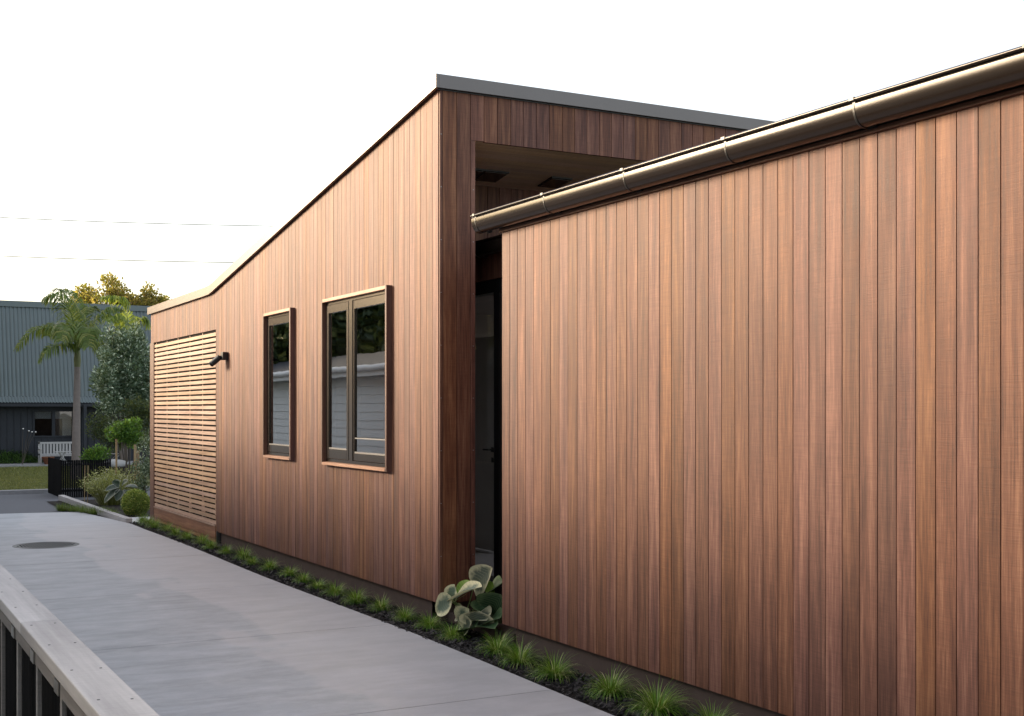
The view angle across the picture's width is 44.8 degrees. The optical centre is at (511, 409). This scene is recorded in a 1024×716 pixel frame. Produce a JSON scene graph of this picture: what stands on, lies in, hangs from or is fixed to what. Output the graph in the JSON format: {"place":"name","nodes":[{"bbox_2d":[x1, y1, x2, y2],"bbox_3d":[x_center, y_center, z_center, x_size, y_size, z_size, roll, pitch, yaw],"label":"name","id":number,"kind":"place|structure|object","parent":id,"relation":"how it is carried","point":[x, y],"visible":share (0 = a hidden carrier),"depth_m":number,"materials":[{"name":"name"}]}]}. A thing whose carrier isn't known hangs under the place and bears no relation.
{"place":"outdoors","nodes":[
{"label":"outdoors","id":0,"kind":"place"},
{"bbox_2d":[64,503,79,511],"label":"border grass","id":1,"kind":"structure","parent":0,"point":[68,508],"depth_m":22.08,"materials":[{"name":"green plant"}]},
{"bbox_2d":[0,490,149,513],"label":"road","id":2,"kind":"structure","parent":0,"point":[23,503],"depth_m":24.36,"materials":[{"name":"grey asphalt"}]},
{"bbox_2d":[48,457,110,497],"bbox_3d":[-9.195,1.413,26.379,0.986,0.773,1.820,0,0,-28],"label":"picket fence","id":3,"kind":"object","parent":2,"relation":"on","point":[55,477],"visible":0.83,"depth_m":25.56,"materials":[{"name":"black metal"}]},
{"bbox_2d":[87,320,149,472],"bbox_3d":[-8.388,-0.075,27.580,2.068,3.859,2.048,0,0,-28],"label":"coastal tree","id":4,"kind":"object","parent":2,"relation":"on","point":[113,382],"visible":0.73,"depth_m":27.14,"materials":[{"name":"green plant"}]},
{"bbox_2d":[112,466,133,483],"bbox_3d":[-8.449,1.516,26.400,1.000,0.608,0.985,0,0,-28],"label":"garden mound","id":5,"kind":"object","parent":2,"relation":"on","point":[118,469],"visible":0.1,"depth_m":26.22,"materials":[{"name":"green plant"}]},
{"bbox_2d":[111,459,127,466],"bbox_3d":[-8.467,1.161,26.399,0.589,0.227,0.323,0,0,-28],"label":"pale boulder","id":6,"kind":"object","parent":5,"relation":"on","point":[121,463],"visible":0.45,"depth_m":26.33,"materials":[{"name":"stone"}]},
{"bbox_2d":[117,393,149,489],"bbox_3d":[-7.876,0.737,26.524,0.918,2.233,1.058,0,0,28],"label":"dark shrub","id":7,"kind":"object","parent":2,"relation":"on","point":[142,408],"visible":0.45,"depth_m":26.26,"materials":[{"name":"green plant"}]},
{"bbox_2d":[0,464,149,489],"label":"lawn","id":8,"kind":"structure","parent":0,"point":[11,477],"depth_m":32.96,"materials":[{"name":"plant"}]},
{"bbox_2d":[0,449,42,463],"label":"mounded plant","id":9,"kind":"object","parent":8,"relation":"on","point":[10,455],"visible":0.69,"depth_m":40.27,"materials":[{"name":"green plant"}]},
{"bbox_2d":[22,428,35,463],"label":"flowering twig","id":10,"kind":"object","parent":8,"relation":"on","point":[26,447],"visible":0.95,"depth_m":39.48,"materials":[{"name":"white plant"}]},
{"bbox_2d":[13,288,123,479],"bbox_3d":[-11.330,-0.692,32.073,3.813,5.087,2.479,0,0,42],"label":"palm tree","id":11,"kind":"object","parent":8,"relation":"on","point":[81,333],"visible":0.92,"depth_m":31.68,"materials":[{"name":"green plant"}]},
{"bbox_2d":[0,461,143,466],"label":"patio","id":12,"kind":"structure","parent":8,"relation":"on","point":[23,464],"depth_m":39.42,"materials":[{"name":"concrete"}]},
{"bbox_2d":[41,456,53,463],"bbox_3d":[-14.783,1.600,39.589,0.390,0.279,0.390,0,0,-28],"label":"terracotta pot","id":13,"kind":"object","parent":12,"relation":"on","point":[45,459],"visible":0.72,"depth_m":39.46,"materials":[{"name":"orange ceramic"}]},
{"bbox_2d":[38,442,71,463],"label":"slatted bench","id":14,"kind":"object","parent":12,"relation":"on","point":[40,454],"visible":0.73,"depth_m":40.30,"materials":[{"name":"grey paint"}]},
{"bbox_2d":[53,451,71,461],"bbox_3d":[-14.361,1.539,39.695,0.520,0.415,0.344,0,0,-28],"label":"table","id":15,"kind":"object","parent":12,"relation":"on","point":[62,456],"visible":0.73,"depth_m":39.59,"materials":[{"name":"grey paint"}]},
{"bbox_2d":[0,300,150,462],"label":"house","id":16,"kind":"structure","parent":8,"relation":"on","point":[36,396],"depth_m":41.12,"materials":[{"name":"grey metal"}]},
{"bbox_2d":[33,410,72,436],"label":"window","id":17,"kind":"structure","parent":16,"relation":"in","point":[66,417],"depth_m":41.12,"materials":[{"name":"black glass"}]},
{"bbox_2d":[85,412,129,459],"bbox_3d":[-9.378,0.935,28.991,1.150,1.837,0.961,0,0,-4],"label":"dark shrub","id":18,"kind":"object","parent":8,"relation":"on","point":[94,429],"visible":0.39,"depth_m":28.80,"materials":[{"name":"green plant"}]},
{"bbox_2d":[100,295,150,459],"bbox_3d":[-11.172,-0.732,35.688,1.341,5.164,2.211,0,0,-6],"label":"palm tree","id":19,"kind":"object","parent":8,"relation":"on","point":[123,320],"visible":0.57,"depth_m":35.88,"materials":[{"name":"green plant"}]},
{"bbox_2d":[47,501,106,517],"bbox_3d":[-7.772,1.808,22.405,0.609,0.001,5.021,0,0,-33],"label":"grass strip","id":20,"kind":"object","parent":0,"point":[54,503],"depth_m":23.94,"materials":[{"name":"plant"}]},
{"bbox_2d":[55,501,69,511],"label":"border grass","id":21,"kind":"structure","parent":20,"relation":"on","point":[62,508],"depth_m":22.19,"materials":[{"name":"green plant"}]},
{"bbox_2d":[72,502,88,512],"bbox_3d":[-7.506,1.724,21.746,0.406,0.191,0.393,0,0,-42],"label":"border grass","id":22,"kind":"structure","parent":20,"relation":"on","point":[82,510],"depth_m":21.72,"materials":[{"name":"green plant"}]},
{"bbox_2d":[85,508,95,514],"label":"border grass","id":23,"kind":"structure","parent":20,"relation":"on","point":[93,512],"depth_m":21.39,"materials":[{"name":"green plant"}]},
{"bbox_2d":[79,443,111,465],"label":"garden shrub","id":24,"kind":"object","parent":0,"point":[98,452],"visible":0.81,"depth_m":26.66,"materials":[{"name":"green plant"}]},
{"bbox_2d":[60,499,149,516],"bbox_3d":[-5.654,1.800,23.864,5.200,0.001,4.450,0,0,-28],"label":"front garden","id":25,"kind":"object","parent":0,"point":[112,507],"visible":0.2,"depth_m":22.86,"materials":[{"name":"soil"}]},
{"bbox_2d":[58,495,131,522],"bbox_3d":[-7.400,1.740,21.896,0.110,0.200,4.781,0,0,-32],"label":"timber sleeper","id":26,"kind":"object","parent":25,"relation":"on","point":[105,513],"visible":0.74,"depth_m":21.30,"materials":[{"name":"grey wood"}]},
{"bbox_2d":[76,466,140,504],"bbox_3d":[-7.612,1.424,23.598,1.258,0.752,1.248,0,0,-28],"label":"flowering shrub","id":27,"kind":"object","parent":25,"relation":"on","point":[98,488],"visible":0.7,"depth_m":23.40,"materials":[{"name":"green plant"}]},
{"bbox_2d":[115,439,116,473],"bbox_3d":[-7.561,1.203,23.750,0.030,1.274,0.030,0,0,-28],"label":"garden stake","id":28,"kind":"object","parent":25,"relation":"on","point":[115,455],"visible":0.57,"depth_m":23.75,"materials":[{"name":"brown wood"}]},
{"bbox_2d":[104,479,137,509],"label":"hosta plant","id":29,"kind":"object","parent":25,"relation":"on","point":[115,492],"visible":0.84,"depth_m":22.32,"materials":[{"name":"green plant"}]},
{"bbox_2d":[101,416,143,475],"bbox_3d":[-7.487,0.980,23.971,0.782,1.741,0.645,0,0,-28],"label":"standard tree","id":30,"kind":"object","parent":25,"relation":"on","point":[124,431],"visible":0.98,"depth_m":23.90,"materials":[{"name":"green plant"}]},
{"bbox_2d":[120,488,149,516],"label":"ball shrub","id":31,"kind":"object","parent":25,"relation":"on","point":[134,501],"visible":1,"depth_m":21.15,"materials":[{"name":"green plant"}]},
{"bbox_2d":[134,444,136,488],"bbox_3d":[-7.200,1.253,23.750,0.045,1.174,0.045,0,0,-28],"label":"garden stake","id":32,"kind":"object","parent":25,"relation":"on","point":[135,454],"visible":0.36,"depth_m":23.73,"materials":[{"name":"brown wood"}]},
{"bbox_2d":[137,450,139,488],"bbox_3d":[-7.185,1.306,23.900,0.036,1.068,0.036,0,0,-28],"label":"garden stake","id":33,"kind":"object","parent":25,"relation":"on","point":[138,455],"visible":0.29,"depth_m":23.89,"materials":[{"name":"brown wood"}]},
{"bbox_2d":[130,430,149,497],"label":"corner shrub","id":34,"kind":"object","parent":25,"relation":"on","point":[145,467],"visible":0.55,"depth_m":23.33,"materials":[{"name":"green plant"}]},
{"bbox_2d":[4,256,233,262],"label":"power line","id":35,"kind":"object","parent":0,"point":[118,260],"visible":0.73,"depth_m":47.99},
{"bbox_2d":[0,217,258,225],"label":"power line","id":36,"kind":"object","parent":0,"point":[132,222],"visible":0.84,"depth_m":47.99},
{"bbox_2d":[130,517,149,522],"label":"shell path","id":37,"kind":"structure","parent":0,"point":[134,519],"depth_m":20.68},
{"bbox_2d":[0,512,613,715],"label":"driveway","id":38,"kind":"structure","parent":0,"point":[160,625],"depth_m":9.69,"materials":[{"name":"grey concrete"}]},
{"bbox_2d":[12,542,78,548],"bbox_3d":[-6.187,1.802,16.503,0.840,0.016,0.840,0,0,-28],"label":"manhole cover","id":39,"kind":"object","parent":38,"relation":"on","point":[38,545],"visible":1,"depth_m":16.44,"materials":[{"name":"black metal"}]},
{"bbox_2d":[129,521,701,715],"bbox_3d":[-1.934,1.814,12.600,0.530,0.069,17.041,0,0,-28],"label":"bark mulch","id":40,"kind":"object","parent":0,"point":[457,644],"visible":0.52,"depth_m":9.73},
{"bbox_2d":[135,514,149,522],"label":"grass tuft","id":41,"kind":"object","parent":40,"relation":"on","point":[140,519],"visible":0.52,"depth_m":19.90,"materials":[{"name":"green plant"}]},
{"bbox_2d":[138,515,156,525],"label":"grass tuft","id":42,"kind":"object","parent":40,"relation":"on","point":[148,521],"visible":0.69,"depth_m":19.41,"materials":[{"name":"green plant"}]},
{"bbox_2d":[145,519,160,529],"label":"grass tuft","id":43,"kind":"object","parent":40,"relation":"on","point":[156,525],"visible":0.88,"depth_m":18.91,"materials":[{"name":"green plant"}]},
{"bbox_2d":[157,520,174,530],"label":"grass tuft","id":44,"kind":"object","parent":40,"relation":"on","point":[167,527],"visible":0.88,"depth_m":18.49,"materials":[{"name":"green plant"}]},
{"bbox_2d":[166,525,183,535],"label":"grass tuft","id":45,"kind":"object","parent":40,"relation":"on","point":[177,532],"visible":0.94,"depth_m":17.83,"materials":[{"name":"green plant"}]},
{"bbox_2d":[177,529,197,539],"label":"grass tuft","id":46,"kind":"object","parent":40,"relation":"on","point":[187,536],"visible":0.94,"depth_m":17.30,"materials":[{"name":"green plant"}]},
{"bbox_2d":[190,533,211,543],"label":"grass tuft","id":47,"kind":"object","parent":40,"relation":"on","point":[202,540],"visible":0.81,"depth_m":16.70,"materials":[{"name":"green plant"}]},
{"bbox_2d":[200,540,222,549],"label":"grass tuft","id":48,"kind":"object","parent":40,"relation":"on","point":[209,545],"visible":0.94,"depth_m":16.11,"materials":[{"name":"green plant"}]},
{"bbox_2d":[217,544,236,553],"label":"grass tuft","id":49,"kind":"object","parent":40,"relation":"on","point":[225,549],"visible":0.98,"depth_m":15.57,"materials":[{"name":"green plant"}]},
{"bbox_2d":[229,545,254,561],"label":"grass tuft","id":50,"kind":"object","parent":40,"relation":"on","point":[243,555],"visible":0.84,"depth_m":14.96,"materials":[{"name":"green plant"}]},
{"bbox_2d":[240,553,264,565],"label":"grass tuft","id":51,"kind":"object","parent":40,"relation":"on","point":[251,560],"visible":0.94,"depth_m":14.48,"materials":[{"name":"green plant"}]},
{"bbox_2d":[258,558,281,570],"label":"grass tuft","id":52,"kind":"object","parent":40,"relation":"on","point":[269,565],"visible":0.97,"depth_m":13.98,"materials":[{"name":"green plant"}]},
{"bbox_2d":[278,563,301,576],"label":"grass tuft","id":53,"kind":"object","parent":40,"relation":"on","point":[288,572],"visible":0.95,"depth_m":13.46,"materials":[{"name":"green plant"}]},
{"bbox_2d":[292,569,315,583],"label":"grass tuft","id":54,"kind":"object","parent":40,"relation":"on","point":[304,579],"visible":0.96,"depth_m":13.01,"materials":[{"name":"green plant"}]},
{"bbox_2d":[304,577,329,590],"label":"grass tuft","id":55,"kind":"object","parent":40,"relation":"on","point":[319,585],"visible":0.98,"depth_m":12.53,"materials":[{"name":"green plant"}]},
{"bbox_2d":[320,579,350,597],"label":"grass tuft","id":56,"kind":"object","parent":40,"relation":"on","point":[334,590],"visible":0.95,"depth_m":12.08,"materials":[{"name":"green plant"}]},
{"bbox_2d":[337,582,371,607],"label":"grass tuft","id":57,"kind":"object","parent":40,"relation":"on","point":[354,598],"visible":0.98,"depth_m":11.55,"materials":[{"name":"green plant"}]},
{"bbox_2d":[364,595,395,613],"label":"grass tuft","id":58,"kind":"object","parent":40,"relation":"on","point":[381,606],"visible":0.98,"depth_m":11.15,"materials":[{"name":"green plant"}]},
{"bbox_2d":[387,606,422,621],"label":"grass tuft","id":59,"kind":"object","parent":40,"relation":"on","point":[406,616],"visible":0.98,"depth_m":10.64,"materials":[{"name":"green plant"}]},
{"bbox_2d":[409,610,447,634],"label":"grass tuft","id":60,"kind":"object","parent":40,"relation":"on","point":[429,624],"visible":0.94,"depth_m":10.26,"materials":[{"name":"green plant"}]},
{"bbox_2d":[435,620,470,641],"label":"grass tuft","id":61,"kind":"object","parent":40,"relation":"on","point":[452,634],"visible":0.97,"depth_m":9.77,"materials":[{"name":"green plant"}]},
{"bbox_2d":[435,564,501,634],"bbox_3d":[-0.367,1.521,10.091,0.424,0.568,1.007,0,0,-28],"label":"leafy plant","id":62,"kind":"object","parent":40,"relation":"on","point":[487,604],"visible":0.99,"depth_m":9.98,"materials":[{"name":"green plant"}]},
{"bbox_2d":[472,628,522,657],"bbox_3d":[-0.102,1.733,9.227,0.445,0.234,0.452,0,0,44],"label":"grass tuft","id":63,"kind":"object","parent":40,"relation":"on","point":[494,646],"visible":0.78,"depth_m":9.20,"materials":[{"name":"green plant"}]},
{"bbox_2d":[495,638,547,669],"bbox_3d":[0.057,1.726,8.800,0.457,0.256,0.445,0,0,38],"label":"grass tuft","id":64,"kind":"object","parent":40,"relation":"on","point":[519,658],"visible":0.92,"depth_m":8.77,"materials":[{"name":"green plant"}]},
{"bbox_2d":[525,650,580,683],"bbox_3d":[0.280,1.732,8.377,0.445,0.240,0.443,0,0,33],"label":"grass tuft","id":65,"kind":"object","parent":40,"relation":"on","point":[553,670],"visible":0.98,"depth_m":8.33,"materials":[{"name":"green plant"}]},
{"bbox_2d":[583,665,642,706],"bbox_3d":[0.624,1.727,7.871,0.450,0.257,0.452,0,0,-21],"label":"grass tuft","id":66,"kind":"object","parent":40,"relation":"on","point":[611,688],"visible":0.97,"depth_m":7.84,"materials":[{"name":"green plant"}]},
{"bbox_2d":[615,674,698,715],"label":"grass tuft","id":67,"kind":"object","parent":40,"relation":"on","point":[661,704],"visible":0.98,"depth_m":7.38,"materials":[{"name":"green plant"}]},
{"bbox_2d":[681,699,738,715],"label":"grass tuft","id":68,"kind":"object","parent":40,"relation":"on","point":[711,714],"visible":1,"depth_m":7.00,"materials":[{"name":"green plant"}]},
{"bbox_2d":[0,0,1023,303],"label":"sky","id":69,"kind":"structure","parent":0,"point":[217,113],"materials":[{"name":"white"}]},
{"bbox_2d":[147,44,1023,715],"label":"timber house","id":70,"kind":"structure","parent":0,"point":[709,410],"depth_m":7.80,"materials":[{"name":"brown wood"}]},
{"bbox_2d":[209,352,227,366],"bbox_3d":[-3.871,-0.662,16.383,0.308,0.190,0.155,0,0,14],"label":"floodlight","id":71,"kind":"object","parent":70,"relation":"attached to","point":[217,359],"visible":1,"depth_m":16.31,"materials":[{"name":"black metal"}]},
{"bbox_2d":[262,307,294,459],"bbox_3d":[-2.675,-0.289,14.395,0.134,1.711,1.035,0,0,-28],"label":"window","id":72,"kind":"structure","parent":70,"relation":"in","point":[278,327],"depth_m":14.44,"materials":[{"name":"metal"}]},
{"bbox_2d":[321,285,391,471],"bbox_3d":[-1.526,-0.289,12.277,0.134,1.725,1.770,0,0,-28],"label":"window","id":73,"kind":"structure","parent":70,"relation":"in","point":[356,327],"depth_m":12.27,"materials":[{"name":"metal"}]},
{"bbox_2d":[475,336,493,550],"bbox_3d":[-0.366,0.370,13.796,0.100,2.340,0.820,0,0,-28],"label":"inner door","id":74,"kind":"structure","parent":70,"relation":"in","point":[484,346],"depth_m":13.70,"materials":[{"name":"paint"}]},
{"bbox_2d":[475,278,501,594],"bbox_3d":[-0.236,0.262,11.474,0.120,2.875,4.000,0,0,-28],"label":"glass door","id":75,"kind":"structure","parent":70,"relation":"in","point":[490,287],"depth_m":11.15,"materials":[{"name":"black metal"}]},
{"bbox_2d":[475,168,508,182],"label":"ceiling panel","id":76,"kind":"structure","parent":70,"relation":"attached to","point":[486,175],"depth_m":11.63,"materials":[{"name":"black metal"}]},
{"bbox_2d":[538,176,571,188],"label":"ceiling panel","id":77,"kind":"structure","parent":70,"relation":"attached to","point":[554,182],"depth_m":11.99,"materials":[{"name":"black metal"}]},
{"label":"ground","id":78,"kind":"structure","parent":0,"visible":0},
{"bbox_2d":[0,486,149,494],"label":"kerb","id":79,"kind":"structure","parent":78,"relation":"on","point":[25,491],"depth_m":26.86,"materials":[{"name":"concrete"}]},
{"bbox_2d":[0,564,159,715],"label":"timber fence","id":80,"kind":"object","parent":78,"relation":"on","point":[51,664],"visible":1,"depth_m":4.34,"materials":[{"name":"wood"}]},
{"bbox_2d":[67,271,133,304],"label":"garden tree","id":81,"kind":"object","parent":78,"relation":"on","point":[88,295],"visible":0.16,"depth_m":55.68,"materials":[{"name":"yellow plant"}]},
{"bbox_2d":[117,281,171,305],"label":"garden tree","id":82,"kind":"object","parent":78,"relation":"on","point":[147,298],"visible":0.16,"depth_m":55.61,"materials":[{"name":"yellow plant"}]}
]}

